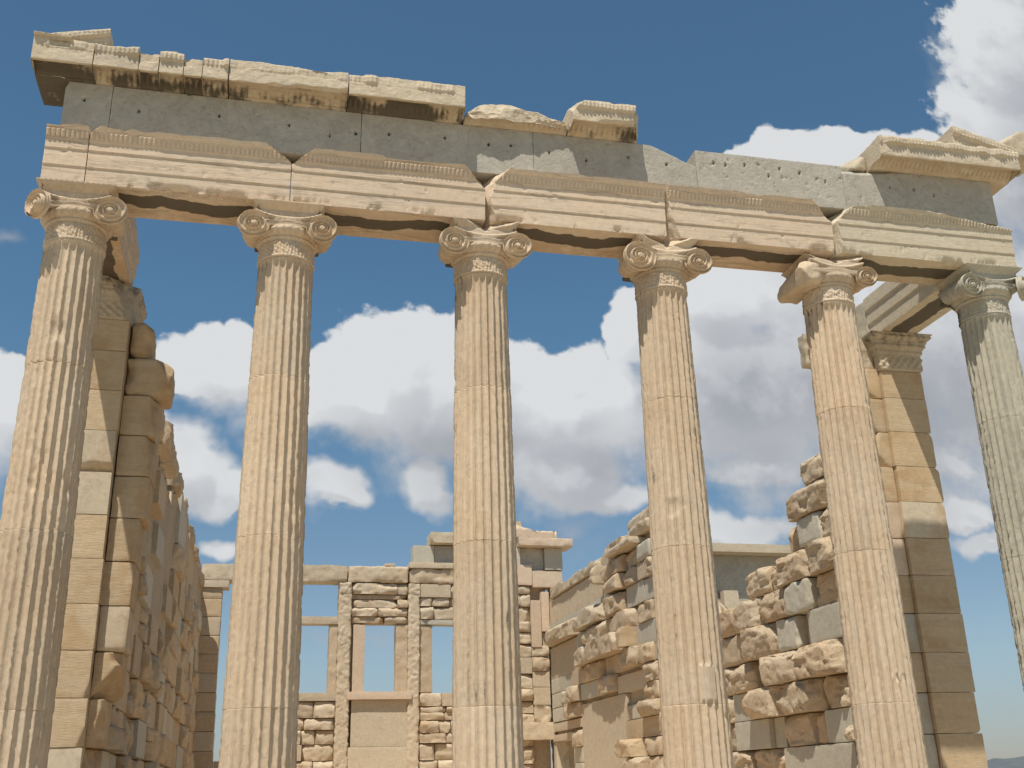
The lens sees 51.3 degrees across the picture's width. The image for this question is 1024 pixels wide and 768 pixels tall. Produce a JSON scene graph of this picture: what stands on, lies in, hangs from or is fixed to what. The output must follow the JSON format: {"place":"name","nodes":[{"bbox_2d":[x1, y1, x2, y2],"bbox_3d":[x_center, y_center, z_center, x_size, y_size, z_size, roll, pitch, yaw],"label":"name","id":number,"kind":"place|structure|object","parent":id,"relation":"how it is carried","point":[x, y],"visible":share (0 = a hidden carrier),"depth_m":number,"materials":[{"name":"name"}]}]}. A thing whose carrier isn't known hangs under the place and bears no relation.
{"place":"outdoors","nodes":[
{"label":"outdoors","id":0,"kind":"place"},
{"bbox_2d":[0,0,1023,767],"label":"sky","id":1,"kind":"structure","parent":0,"point":[808,81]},
{"bbox_2d":[618,233,734,767],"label":"marble column","id":2,"kind":"structure","parent":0,"point":[694,705],"depth_m":11.11,"materials":[{"name":"stone"}]},
{"bbox_2d":[481,167,666,258],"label":"architrave block","id":3,"kind":"structure","parent":2,"relation":"on","point":[573,214],"depth_m":12.05,"materials":[{"name":"stone"}]},
{"bbox_2d":[532,133,697,186],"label":"frieze block","id":4,"kind":"structure","parent":3,"relation":"on","point":[594,157],"depth_m":12.40,"materials":[{"name":"grey stone"}]},
{"bbox_2d":[562,100,637,143],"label":"cornice block","id":5,"kind":"structure","parent":4,"relation":"on","point":[602,120],"depth_m":12.33,"materials":[{"name":"stone"}]},
{"bbox_2d":[662,184,834,272],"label":"architrave block","id":6,"kind":"structure","parent":2,"relation":"on","point":[733,229],"depth_m":12.49,"materials":[{"name":"stone"}]},
{"bbox_2d":[686,150,846,217],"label":"frieze block","id":7,"kind":"structure","parent":6,"relation":"on","point":[821,186],"depth_m":12.85,"materials":[{"name":"grey stone"}]},
{"bbox_2d":[987,756,1023,767],"bbox_3d":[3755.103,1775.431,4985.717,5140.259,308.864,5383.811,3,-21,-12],"label":"mountain","id":8,"kind":"structure","parent":0,"point":[1017,762],"depth_m":5125.11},
{"bbox_3d":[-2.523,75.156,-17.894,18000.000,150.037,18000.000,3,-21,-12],"label":"ground","id":9,"kind":"structure","parent":0,"visible":0},
{"bbox_2d":[712,543,790,608],"bbox_3d":[6.288,9.755,29.012,6.806,9.425,6.957,3,-21,-12],"label":"temple porch","id":10,"kind":"object","parent":9,"relation":"on","point":[735,565],"visible":0.09,"depth_m":27.38,"materials":[{"name":"stone"}]},
{"bbox_3d":[-1.496,8.589,19.379,12.710,0.806,23.279,3,-21,-12],"label":"temple platform","id":11,"kind":"object","parent":9,"relation":"on","visible":0},
{"bbox_2d":[0,177,127,767],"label":"marble column","id":12,"kind":"structure","parent":11,"relation":"on","point":[82,223],"depth_m":9.89,"materials":[{"name":"stone"}]},
{"bbox_2d":[40,123,90,181],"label":"architrave block","id":13,"kind":"structure","parent":12,"relation":"on","point":[66,151],"depth_m":10.87,"materials":[{"name":"stone"}]},
{"bbox_2d":[85,126,290,225],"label":"architrave block","id":14,"kind":"structure","parent":12,"relation":"on","point":[192,179],"depth_m":11.15,"materials":[{"name":"stone"}]},
{"bbox_2d":[60,82,113,132],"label":"frieze block","id":15,"kind":"structure","parent":14,"relation":"on","point":[89,105],"depth_m":11.17,"materials":[{"name":"grey stone"}]},
{"bbox_2d":[108,87,360,172],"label":"frieze block","id":16,"kind":"structure","parent":14,"relation":"on","point":[292,134],"depth_m":11.50,"materials":[{"name":"grey stone"}]},
{"bbox_2d":[30,36,229,106],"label":"cornice block","id":17,"kind":"structure","parent":16,"relation":"on","point":[58,66],"depth_m":11.22,"materials":[{"name":"stone"}]},
{"bbox_2d":[34,31,72,41],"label":"raking cornice","id":18,"kind":"structure","parent":17,"relation":"on","point":[59,37],"depth_m":11.03,"materials":[{"name":"stone"}]},
{"bbox_2d":[51,29,113,45],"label":"raking cornice","id":19,"kind":"structure","parent":17,"relation":"on","point":[101,36],"depth_m":11.17,"materials":[{"name":"stone"}]},
{"bbox_2d":[229,59,348,111],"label":"cornice block","id":20,"kind":"structure","parent":16,"relation":"on","point":[260,82],"depth_m":11.57,"materials":[{"name":"stone"}]},
{"bbox_2d":[47,275,174,767],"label":"anta pier","id":21,"kind":"structure","parent":11,"relation":"on","point":[132,390],"depth_m":11.94,"materials":[{"name":"stone"}]},
{"bbox_2d":[103,217,139,285],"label":"architrave block","id":22,"kind":"structure","parent":21,"relation":"on","point":[121,261],"depth_m":12.57,"materials":[{"name":"stone"}]},
{"bbox_2d":[97,409,204,767],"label":"ruined wall","id":23,"kind":"structure","parent":11,"relation":"on","point":[152,722],"depth_m":18.09,"materials":[{"name":"stone"}]},
{"bbox_2d":[218,198,337,767],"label":"marble column","id":24,"kind":"structure","parent":11,"relation":"on","point":[288,241],"depth_m":10.21,"materials":[{"name":"stone"}]},
{"bbox_2d":[192,521,572,767],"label":"window wall","id":25,"kind":"structure","parent":11,"relation":"on","point":[345,720],"depth_m":29.92,"materials":[{"name":"stone"}]},
{"bbox_2d":[438,216,531,767],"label":"marble column","id":26,"kind":"structure","parent":11,"relation":"on","point":[487,721],"depth_m":10.65,"materials":[{"name":"stone"}]},
{"bbox_2d":[290,148,484,243],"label":"architrave block","id":27,"kind":"structure","parent":26,"relation":"on","point":[359,194],"depth_m":11.59,"materials":[{"name":"stone"}]},
{"bbox_2d":[360,114,533,183],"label":"frieze block","id":28,"kind":"structure","parent":27,"relation":"on","point":[483,154],"depth_m":11.99,"materials":[{"name":"grey stone"}]},
{"bbox_2d":[346,75,464,124],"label":"cornice block","id":29,"kind":"structure","parent":28,"relation":"on","point":[403,98],"depth_m":11.84,"materials":[{"name":"stone"}]},
{"bbox_2d":[461,104,567,135],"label":"cornice block","id":30,"kind":"structure","parent":28,"relation":"on","point":[506,117],"depth_m":12.18,"materials":[{"name":"stone"}]},
{"bbox_2d":[545,454,857,767],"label":"ruined wall","id":31,"kind":"structure","parent":11,"relation":"on","point":[787,687],"depth_m":18.34,"materials":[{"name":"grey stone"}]},
{"bbox_2d":[777,253,928,767],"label":"marble column","id":32,"kind":"structure","parent":11,"relation":"on","point":[887,722],"depth_m":11.56,"materials":[{"name":"stone"}]},
{"bbox_2d":[798,330,987,767],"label":"anta pier","id":33,"kind":"structure","parent":11,"relation":"on","point":[934,621],"depth_m":14.02,"materials":[{"name":"stone"}]},
{"bbox_2d":[855,302,869,338],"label":"architrave block","id":34,"kind":"structure","parent":33,"relation":"on","point":[863,326],"depth_m":15.36,"materials":[{"name":"stone"}]},
{"bbox_2d":[863,282,951,332],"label":"architrave block","id":35,"kind":"structure","parent":33,"relation":"on","point":[901,307],"depth_m":14.57,"materials":[{"name":"stone"}]},
{"bbox_2d":[932,262,1023,690],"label":"marble column","id":36,"kind":"structure","parent":11,"relation":"on","point":[976,297],"depth_m":12.61,"materials":[{"name":"beige stone"}]},
{"bbox_2d":[827,205,1016,285],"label":"architrave block","id":37,"kind":"structure","parent":36,"relation":"on","point":[903,245],"depth_m":12.97,"materials":[{"name":"stone"}]},
{"bbox_2d":[841,171,997,225],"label":"frieze block","id":38,"kind":"structure","parent":37,"relation":"on","point":[968,199],"depth_m":13.28,"materials":[{"name":"grey stone"}]},
{"bbox_2d":[840,157,865,171],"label":"cornice block","id":39,"kind":"structure","parent":38,"relation":"on","point":[856,165],"depth_m":13.26,"materials":[{"name":"stone"}]},
{"bbox_2d":[858,135,1020,195],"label":"cornice block","id":40,"kind":"structure","parent":38,"relation":"on","point":[998,169],"depth_m":13.28,"materials":[{"name":"stone"}]},
{"bbox_2d":[936,126,1013,151],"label":"raking cornice","id":41,"kind":"structure","parent":40,"relation":"on","point":[952,134],"depth_m":13.45,"materials":[{"name":"stone"}]},
{"bbox_2d":[999,131,1023,176],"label":"antefix block","id":42,"kind":"structure","parent":40,"relation":"on","point":[1015,141],"depth_m":13.65,"materials":[{"name":"stone"}]}
]}

